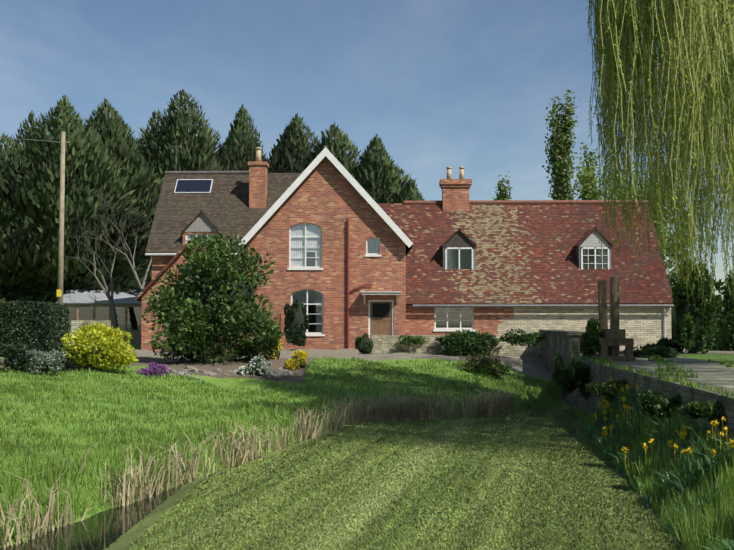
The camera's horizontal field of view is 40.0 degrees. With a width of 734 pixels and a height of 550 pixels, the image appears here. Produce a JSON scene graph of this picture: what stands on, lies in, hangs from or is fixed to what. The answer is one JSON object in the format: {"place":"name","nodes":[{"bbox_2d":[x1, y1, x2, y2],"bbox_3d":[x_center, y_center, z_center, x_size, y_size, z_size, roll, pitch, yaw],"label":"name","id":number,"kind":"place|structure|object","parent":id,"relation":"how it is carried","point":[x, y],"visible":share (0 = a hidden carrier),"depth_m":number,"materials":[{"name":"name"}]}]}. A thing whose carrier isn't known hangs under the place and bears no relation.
{"place":"outdoors","nodes":[
{"label":"outdoors","id":0,"kind":"place"},
{"bbox_2d":[165,145,328,173],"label":"roof ridge","id":1,"kind":"structure","parent":0,"point":[208,172],"depth_m":48.56,"materials":[{"name":"tile"}]},
{"bbox_2d":[187,224,471,331],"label":"windows","id":2,"kind":"structure","parent":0,"point":[372,242],"depth_m":43.55,"materials":[{"name":"glass"}]},
{"bbox_2d":[0,409,686,549],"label":"pond water","id":3,"kind":"structure","parent":0,"point":[121,527],"depth_m":13.06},
{"bbox_2d":[0,382,523,549],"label":"dry reeds","id":4,"kind":"object","parent":3,"relation":"on","point":[398,411],"visible":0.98,"depth_m":17.20,"materials":[{"name":"plant"}]},
{"bbox_2d":[127,409,683,549],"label":"pond weed tufts","id":5,"kind":"object","parent":3,"relation":"on","point":[288,539],"visible":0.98,"depth_m":13.74,"materials":[{"name":"green plant"}]},
{"bbox_2d":[0,344,733,549],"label":"terrain","id":6,"kind":"structure","parent":0,"point":[535,368],"depth_m":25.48,"materials":[{"name":"green plant"}]},
{"bbox_2d":[0,343,31,373],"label":"grey shrub","id":7,"kind":"object","parent":6,"relation":"on","point":[15,358],"visible":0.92,"depth_m":23.15,"materials":[{"name":"green plant"}]},
{"bbox_2d":[0,300,69,356],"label":"hedge","id":8,"kind":"object","parent":6,"relation":"on","point":[41,326],"visible":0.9,"depth_m":34.26,"materials":[{"name":"green plant"}]},
{"bbox_2d":[24,348,66,374],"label":"grey shrub","id":9,"kind":"object","parent":6,"relation":"on","point":[42,361],"visible":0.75,"depth_m":23.57,"materials":[{"name":"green plant"}]},
{"bbox_2d":[0,132,96,322],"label":"conifer","id":10,"kind":"object","parent":6,"relation":"on","point":[13,245],"visible":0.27,"depth_m":53.89,"materials":[{"name":"green plant"}]},
{"bbox_2d":[56,132,69,304],"bbox_3d":[-11.721,-1.168,38.656,0.550,8.701,0.230,0,-3,1],"label":"telegraph pole","id":11,"kind":"object","parent":6,"relation":"on","point":[61,230],"visible":0.73,"depth_m":38.64,"materials":[{"name":"wood"}]},
{"bbox_2d":[0,137,55,141],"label":"telegraph wire","id":12,"kind":"object","parent":11,"relation":"attached to","point":[28,139],"depth_m":38.18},
{"bbox_2d":[52,346,84,370],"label":"grey shrub","id":13,"kind":"object","parent":6,"relation":"on","point":[70,365],"visible":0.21,"depth_m":25.01,"materials":[{"name":"green plant"}]},
{"bbox_2d":[0,95,151,327],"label":"conifer","id":14,"kind":"object","parent":6,"relation":"on","point":[84,182],"visible":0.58,"depth_m":55.61,"materials":[{"name":"green plant"}]},
{"bbox_2d":[71,320,110,344],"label":"garden wall","id":15,"kind":"structure","parent":6,"relation":"on","point":[76,325],"depth_m":40.63,"materials":[{"name":"stone"}]},
{"bbox_2d":[54,215,128,333],"bbox_3d":[-13.583,0.165,50.370,4.220,6.774,6.333,1,-3,-23],"label":"bare tree","id":16,"kind":"object","parent":6,"relation":"on","point":[114,321],"visible":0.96,"depth_m":50.20,"materials":[{"name":"grey plant"}]},
{"bbox_2d":[61,322,138,369],"bbox_3d":[-6.742,1.810,25.437,1.956,1.240,1.835,1,-3,-11],"label":"golden shrub","id":17,"kind":"object","parent":6,"relation":"on","point":[103,346],"visible":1,"depth_m":24.96,"materials":[{"name":"yellow plant"}]},
{"bbox_2d":[39,98,163,288],"bbox_3d":[-15.558,-3.296,60.836,14.830,15.168,15.110,-2,-3,37],"label":"conifer","id":18,"kind":"object","parent":6,"relation":"on","point":[117,138],"visible":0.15,"depth_m":60.06,"materials":[{"name":"green plant"}]},
{"bbox_2d":[64,304,141,343],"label":"shed walls","id":19,"kind":"structure","parent":6,"relation":"on","point":[135,333],"depth_m":52.08,"materials":[{"name":"wood"}]},
{"bbox_2d":[56,290,141,303],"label":"shed roof","id":20,"kind":"structure","parent":19,"relation":"on","point":[85,297],"depth_m":52.72,"materials":[{"name":"white metal"}]},
{"bbox_2d":[68,307,140,329],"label":"shed glazing","id":21,"kind":"structure","parent":19,"relation":"in","point":[108,316],"depth_m":52.10,"materials":[{"name":"glass"}]},
{"bbox_2d":[64,184,154,343],"bbox_3d":[-12.859,-0.704,54.174,4.575,8.839,7.361,-1,-3,25],"label":"bare tree","id":22,"kind":"object","parent":6,"relation":"on","point":[141,287],"visible":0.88,"depth_m":53.13,"materials":[{"name":"grey plant"}]},
{"bbox_2d":[118,326,132,329],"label":"shed contents","id":23,"kind":"object","parent":6,"relation":"on","point":[122,327],"depth_m":53.22,"materials":[{"name":"grey"}]},
{"bbox_2d":[137,362,171,376],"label":"flowers","id":24,"kind":"object","parent":6,"relation":"on","point":[157,368],"visible":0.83,"depth_m":25.81,"materials":[{"name":"purple plant"}]},
{"bbox_2d":[134,89,224,200],"bbox_3d":[-12.951,-3.909,65.768,15.351,16.841,14.411,0,-3,1],"label":"conifer","id":25,"kind":"object","parent":6,"relation":"on","point":[162,155],"visible":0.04,"depth_m":64.82,"materials":[{"name":"green plant"}]},
{"bbox_2d":[141,248,245,351],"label":"brick wall","id":26,"kind":"structure","parent":6,"relation":"on","point":[146,337],"depth_m":41.47,"materials":[{"name":"brick"}]},
{"bbox_2d":[140,231,284,363],"bbox_3d":[-4.563,0.715,30.422,4.348,4.258,3.830,0,-3,1],"label":"large bush","id":27,"kind":"object","parent":6,"relation":"on","point":[213,282],"depth_m":29.66,"materials":[{"name":"green plant"}]},
{"bbox_2d":[166,366,293,379],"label":"rockery stones","id":28,"kind":"object","parent":6,"relation":"on","point":[271,375],"visible":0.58,"depth_m":27.93,"materials":[{"name":"grey stone"}]},
{"bbox_2d":[197,136,264,170],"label":"bare tree","id":29,"kind":"object","parent":6,"relation":"on","point":[225,156],"visible":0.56,"depth_m":54.99,"materials":[{"name":"grey plant"}]},
{"bbox_2d":[202,104,269,170],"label":"conifer","id":30,"kind":"object","parent":6,"relation":"on","point":[240,134],"visible":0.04,"depth_m":65.48,"materials":[{"name":"green plant"}]},
{"bbox_2d":[238,356,270,375],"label":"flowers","id":31,"kind":"object","parent":6,"relation":"on","point":[256,368],"visible":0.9,"depth_m":27.76,"materials":[{"name":"white plant"}]},
{"bbox_2d":[267,312,280,349],"bbox_3d":[-4.004,2.312,41.432,0.930,1.600,0.060,0,-3,1],"label":"garden trellis","id":32,"kind":"object","parent":6,"relation":"on","point":[277,319],"visible":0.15,"depth_m":41.43,"materials":[{"name":"brown wood"}]},
{"bbox_2d":[267,339,282,358],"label":"flowers","id":33,"kind":"object","parent":6,"relation":"on","point":[274,355],"visible":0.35,"depth_m":30.63,"materials":[{"name":"yellow plant"}]},
{"bbox_2d":[262,113,321,172],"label":"conifer","id":34,"kind":"object","parent":6,"relation":"on","point":[293,141],"visible":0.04,"depth_m":63.13,"materials":[{"name":"green plant"}]},
{"bbox_2d":[284,350,307,369],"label":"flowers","id":35,"kind":"object","parent":6,"relation":"on","point":[298,360],"visible":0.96,"depth_m":29.00,"materials":[{"name":"yellow plant"}]},
{"bbox_2d":[283,299,309,346],"bbox_3d":[-2.882,1.949,41.252,1.123,2.001,1.157,0,-3,1],"label":"columnar shrub","id":36,"kind":"object","parent":6,"relation":"on","point":[301,329],"depth_m":40.99,"materials":[{"name":"green plant"}]},
{"bbox_2d":[246,156,405,349],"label":"brick gable wall","id":37,"kind":"structure","parent":6,"relation":"on","point":[327,197],"depth_m":43.31,"materials":[{"name":"brick"}]},
{"bbox_2d":[347,218,372,348],"bbox_3d":[-0.307,0.378,43.161,1.134,5.620,0.130,0,-3,1],"label":"drainpipe","id":38,"kind":"object","parent":37,"relation":"attached to","point":[348,257],"visible":0.94,"depth_m":43.13,"materials":[{"name":"red metal"}]},
{"bbox_2d":[370,302,391,338],"bbox_3d":[0.612,2.164,43.257,0.980,2.060,0.065,0,-3,1],"label":"house door","id":39,"kind":"structure","parent":37,"relation":"in","point":[380,325],"depth_m":43.23,"materials":[{"name":"brown wood"}]},
{"bbox_2d":[361,291,400,303],"bbox_3d":[0.593,0.967,42.894,1.720,0.520,0.600,0,-3,1],"label":"door canopy","id":40,"kind":"object","parent":37,"relation":"attached to","point":[365,293],"visible":1,"depth_m":42.65,"materials":[{"name":"white wood"}]},
{"bbox_2d":[186,147,609,337],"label":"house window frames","id":41,"kind":"structure","parent":37,"relation":"attached to","point":[298,181],"depth_m":43.19,"materials":[{"name":"white wood"}]},
{"bbox_2d":[134,173,672,304],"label":"house roof","id":42,"kind":"structure","parent":37,"relation":"on","point":[525,254],"depth_m":45.55,"materials":[{"name":"red tile"}]},
{"bbox_2d":[175,180,211,191],"bbox_3d":[-8.235,-4.210,47.911,1.640,0.706,0.665,0,-3,1],"label":"house solar panel","id":43,"kind":"object","parent":42,"relation":"on","point":[193,186],"visible":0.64,"depth_m":47.89,"materials":[{"name":"blue glass"}]},
{"bbox_2d":[174,179,212,193],"bbox_3d":[-8.235,-4.213,47.908,1.720,0.771,0.727,0,-3,1],"label":"house solar frame","id":44,"kind":"object","parent":42,"relation":"on","point":[193,192],"visible":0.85,"depth_m":47.58,"materials":[{"name":"silver metal"}]},
{"bbox_2d":[152,256,245,278],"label":"brick wall","id":45,"kind":"structure","parent":42,"relation":"attached to","point":[159,263],"depth_m":44.98,"materials":[{"name":"red brick"}]},
{"bbox_2d":[182,215,221,244],"bbox_3d":[-7.362,-1.830,46.098,1.700,1.900,2.204,0,-3,1],"label":"dormer","id":46,"kind":"object","parent":42,"relation":"attached to","point":[184,238],"visible":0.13,"depth_m":45.00,"materials":[{"name":"brick"}]},
{"bbox_2d":[184,213,218,231],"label":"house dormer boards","id":47,"kind":"object","parent":46,"relation":"attached to","point":[201,223],"visible":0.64,"depth_m":44.99,"materials":[{"name":"white wood"}]},
{"bbox_2d":[248,161,471,210],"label":"chimneys","id":48,"kind":"object","parent":42,"relation":"on","point":[455,194],"visible":0.79,"depth_m":47.17,"materials":[{"name":"brick"}]},
{"bbox_2d":[255,147,463,178],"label":"chimney pots","id":49,"kind":"object","parent":48,"relation":"on","point":[259,149],"visible":0.81,"depth_m":47.57,"materials":[{"name":"beige ceramic"}]},
{"bbox_2d":[145,253,665,337],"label":"house gutters","id":50,"kind":"object","parent":42,"relation":"attached to","point":[160,254],"visible":0.17,"depth_m":44.58,"materials":[{"name":"white plastic"}]},
{"bbox_2d":[444,230,473,246],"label":"dormer gable","id":51,"kind":"structure","parent":42,"relation":"attached to","point":[458,239],"depth_m":44.71,"materials":[{"name":"grey wood"}]},
{"bbox_2d":[442,231,610,268],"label":"dormer walls","id":52,"kind":"structure","parent":42,"relation":"attached to","point":[578,250],"depth_m":44.69,"materials":[{"name":"white paint"}]},
{"bbox_2d":[413,304,674,306],"bbox_3d":[7.560,1.318,43.135,11.200,0.120,0.120,0,-3,1],"label":"gutter","id":53,"kind":"object","parent":42,"relation":"attached to","point":[538,305],"visible":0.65,"depth_m":43.11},
{"bbox_2d":[580,230,610,246],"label":"dormer gable","id":54,"kind":"structure","parent":42,"relation":"attached to","point":[593,239],"depth_m":44.58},
{"bbox_2d":[303,123,365,190],"bbox_3d":[-1.503,-2.482,63.246,12.371,13.761,10.855,0,-3,1],"label":"conifer","id":55,"kind":"object","parent":6,"relation":"on","point":[336,145],"depth_m":62.49,"materials":[{"name":"green plant"}]},
{"bbox_2d":[354,333,373,353],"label":"round shrub","id":56,"kind":"object","parent":6,"relation":"on","point":[364,344],"visible":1,"depth_m":36.23,"materials":[{"name":"green plant"}]},
{"bbox_2d":[350,134,417,202],"bbox_3d":[0.538,-2.257,61.521,12.742,13.154,13.248,-2,-3,31],"label":"conifer","id":57,"kind":"object","parent":6,"relation":"on","point":[377,178],"visible":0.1,"depth_m":61.15,"materials":[{"name":"green plant"}]},
{"bbox_2d":[392,177,424,202],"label":"conifer","id":58,"kind":"object","parent":6,"relation":"on","point":[409,192],"visible":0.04,"depth_m":59.68,"materials":[{"name":"green plant"}]},
{"bbox_2d":[371,335,540,357],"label":"garden wall","id":59,"kind":"structure","parent":6,"relation":"on","point":[386,344],"depth_m":36.56,"materials":[{"name":"stone"}]},
{"bbox_2d":[398,335,424,345],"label":"shrub","id":60,"kind":"object","parent":59,"relation":"attached to","point":[414,339],"visible":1,"depth_m":36.26,"materials":[{"name":"green plant"}]},
{"bbox_2d":[438,329,495,349],"bbox_3d":[3.615,2.353,36.385,2.143,0.865,0.863,0,-3,1],"label":"shrub","id":61,"kind":"object","parent":59,"relation":"attached to","point":[452,335],"visible":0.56,"depth_m":36.27,"materials":[{"name":"green plant"}]},
{"bbox_2d":[434,333,505,342],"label":"ivy","id":62,"kind":"object","parent":59,"relation":"attached to","point":[493,339],"visible":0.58,"depth_m":36.24,"materials":[{"name":"green plant"}]},
{"bbox_2d":[500,328,544,346],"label":"ivy","id":63,"kind":"object","parent":59,"relation":"attached to","point":[523,338],"visible":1,"depth_m":34.99,"materials":[{"name":"green plant"}]},
{"bbox_2d":[437,335,490,356],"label":"shrub","id":64,"kind":"object","parent":6,"relation":"on","point":[470,346],"visible":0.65,"depth_m":36.04,"materials":[{"name":"green plant"}]},
{"bbox_2d":[459,356,499,379],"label":"culvert railings","id":65,"kind":"object","parent":6,"relation":"on","point":[479,357],"visible":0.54,"depth_m":30.03,"materials":[{"name":"metal"}]},
{"bbox_2d":[459,351,512,377],"bbox_3d":[3.536,2.704,30.196,1.678,0.866,0.788,0,-3,1],"label":"shrub","id":66,"kind":"object","parent":6,"relation":"on","point":[494,364],"visible":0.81,"depth_m":30.06,"materials":[{"name":"green plant"}]},
{"bbox_2d":[406,305,671,348],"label":"brick wall","id":67,"kind":"structure","parent":6,"relation":"on","point":[642,326],"depth_m":43.39,"materials":[{"name":"beige brick"}]},
{"bbox_2d":[586,378,627,401],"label":"ivy","id":68,"kind":"object","parent":6,"relation":"on","point":[595,388],"visible":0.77,"depth_m":20.49,"materials":[{"name":"green plant"}]},
{"bbox_2d":[569,356,733,438],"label":"dam wall","id":69,"kind":"structure","parent":6,"relation":"on","point":[601,373],"depth_m":18.16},
{"bbox_2d":[551,352,565,387],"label":"ivy","id":70,"kind":"object","parent":69,"relation":"attached to","point":[559,364],"visible":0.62,"depth_m":27.87,"materials":[{"name":"green plant"}]},
{"bbox_2d":[560,360,590,400],"bbox_3d":[5.257,2.635,25.248,0.930,1.037,0.586,0,-3,1],"label":"ivy","id":71,"kind":"object","parent":69,"relation":"attached to","point":[576,371],"visible":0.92,"depth_m":25.17,"materials":[{"name":"green plant"}]},
{"bbox_2d":[678,400,725,427],"bbox_3d":[4.666,1.899,13.823,0.790,0.393,0.520,-1,-3,25],"label":"ivy","id":72,"kind":"object","parent":69,"relation":"attached to","point":[696,410],"visible":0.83,"depth_m":13.73,"materials":[{"name":"green plant"}]},
{"bbox_2d":[579,363,733,549],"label":"iris","id":73,"kind":"object","parent":6,"relation":"on","point":[690,485],"depth_m":14.02,"materials":[{"name":"green plant"}]},
{"bbox_2d":[637,390,681,418],"bbox_3d":[4.851,2.070,16.152,0.954,0.473,0.682,1,-3,-16],"label":"ivy","id":74,"kind":"object","parent":6,"relation":"on","point":[660,405],"visible":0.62,"depth_m":16.06,"materials":[{"name":"green plant"}]},
{"bbox_2d":[587,0,733,315],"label":"willow leaves","id":75,"kind":"object","parent":6,"relation":"on","point":[698,98],"visible":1,"depth_m":20.22,"materials":[{"name":"green plant"}]},
{"bbox_2d":[644,337,683,352],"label":"shrub","id":76,"kind":"object","parent":6,"relation":"on","point":[667,342],"visible":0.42,"depth_m":33.28,"materials":[{"name":"green plant"}]},
{"bbox_2d":[672,258,714,353],"bbox_3d":[10.548,1.179,32.621,1.322,3.651,1.311,0,-3,1],"label":"tree","id":77,"kind":"object","parent":6,"relation":"on","point":[694,319],"visible":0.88,"depth_m":32.30,"materials":[{"name":"green plant"}]},
{"bbox_2d":[668,272,728,339],"bbox_3d":[14.655,1.489,46.508,5.554,3.575,3.662,0,-3,1],"label":"tree","id":78,"kind":"object","parent":6,"relation":"on","point":[719,300],"visible":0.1,"depth_m":45.51,"materials":[{"name":"green plant"}]},
{"bbox_2d":[704,317,729,349],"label":"shrub","id":79,"kind":"object","parent":6,"relation":"on","point":[716,345],"visible":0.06,"depth_m":38.88,"materials":[{"name":"green plant"}]},
{"bbox_2d":[713,271,733,350],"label":"tree","id":80,"kind":"object","parent":6,"relation":"on","point":[726,317],"visible":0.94,"depth_m":35.36,"materials":[{"name":"green plant"}]},
{"bbox_2d":[0,0,733,297],"label":"sky","id":81,"kind":"structure","parent":0,"point":[470,85],"materials":[{"name":"blue"}]},
{"bbox_2d":[404,200,648,203],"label":"roof ridge","id":82,"kind":"structure","parent":0,"point":[520,202],"depth_m":47.46,"materials":[{"name":"red tile"}]},
{"bbox_2d":[539,330,584,405],"bbox_3d":[6.326,3.219,32.890,0.580,2.790,7.807,0,-3,4],"label":"wall end","id":83,"kind":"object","parent":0,"point":[564,344],"depth_m":31.01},
{"bbox_2d":[612,357,733,388],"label":"dam paving","id":84,"kind":"structure","parent":0,"point":[714,373],"depth_m":21.84,"materials":[{"name":"grey concrete"}]},
{"bbox_2d":[588,277,635,360],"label":"sluice gate","id":85,"kind":"structure","parent":84,"relation":"on","point":[614,337],"depth_m":26.05,"materials":[{"name":"brown wood"}]},
{"bbox_2d":[579,318,603,357],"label":"ivy","id":86,"kind":"object","parent":85,"relation":"attached to","point":[593,331],"visible":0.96,"depth_m":26.83,"materials":[{"name":"green plant"}]},
{"bbox_2d":[591,336,610,354],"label":"shrub","id":87,"kind":"object","parent":85,"relation":"attached to","point":[595,345],"visible":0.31,"depth_m":26.02,"materials":[{"name":"green plant"}]},
{"bbox_2d":[620,345,680,357],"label":"shrub","id":88,"kind":"object","parent":84,"relation":"on","point":[664,351],"visible":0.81,"depth_m":28.39,"materials":[{"name":"green plant"}]},
{"label":"ground surface","id":89,"kind":"structure","parent":0,"visible":0},
{"bbox_2d":[493,175,511,199],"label":"poplar","id":90,"kind":"object","parent":89,"relation":"on","point":[502,194],"visible":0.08,"depth_m":99.91,"materials":[{"name":"green plant"}]},
{"bbox_2d":[542,90,579,199],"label":"poplar","id":91,"kind":"object","parent":89,"relation":"on","point":[560,151],"visible":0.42,"depth_m":91.64,"materials":[{"name":"green plant"}]},
{"bbox_2d":[577,142,601,199],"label":"poplar","id":92,"kind":"object","parent":89,"relation":"on","point":[590,159],"visible":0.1,"depth_m":95.82,"materials":[{"name":"green plant"}]},
{"bbox_2d":[571,145,673,271],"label":"pale tree","id":93,"kind":"object","parent":89,"relation":"on","point":[591,193],"depth_m":94.27,"materials":[{"name":"green plant"}]},
{"bbox_2d":[608,160,698,286],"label":"pale tree","id":94,"kind":"object","parent":89,"relation":"on","point":[669,247],"visible":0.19,"depth_m":88.58,"materials":[{"name":"green plant"}]}
]}

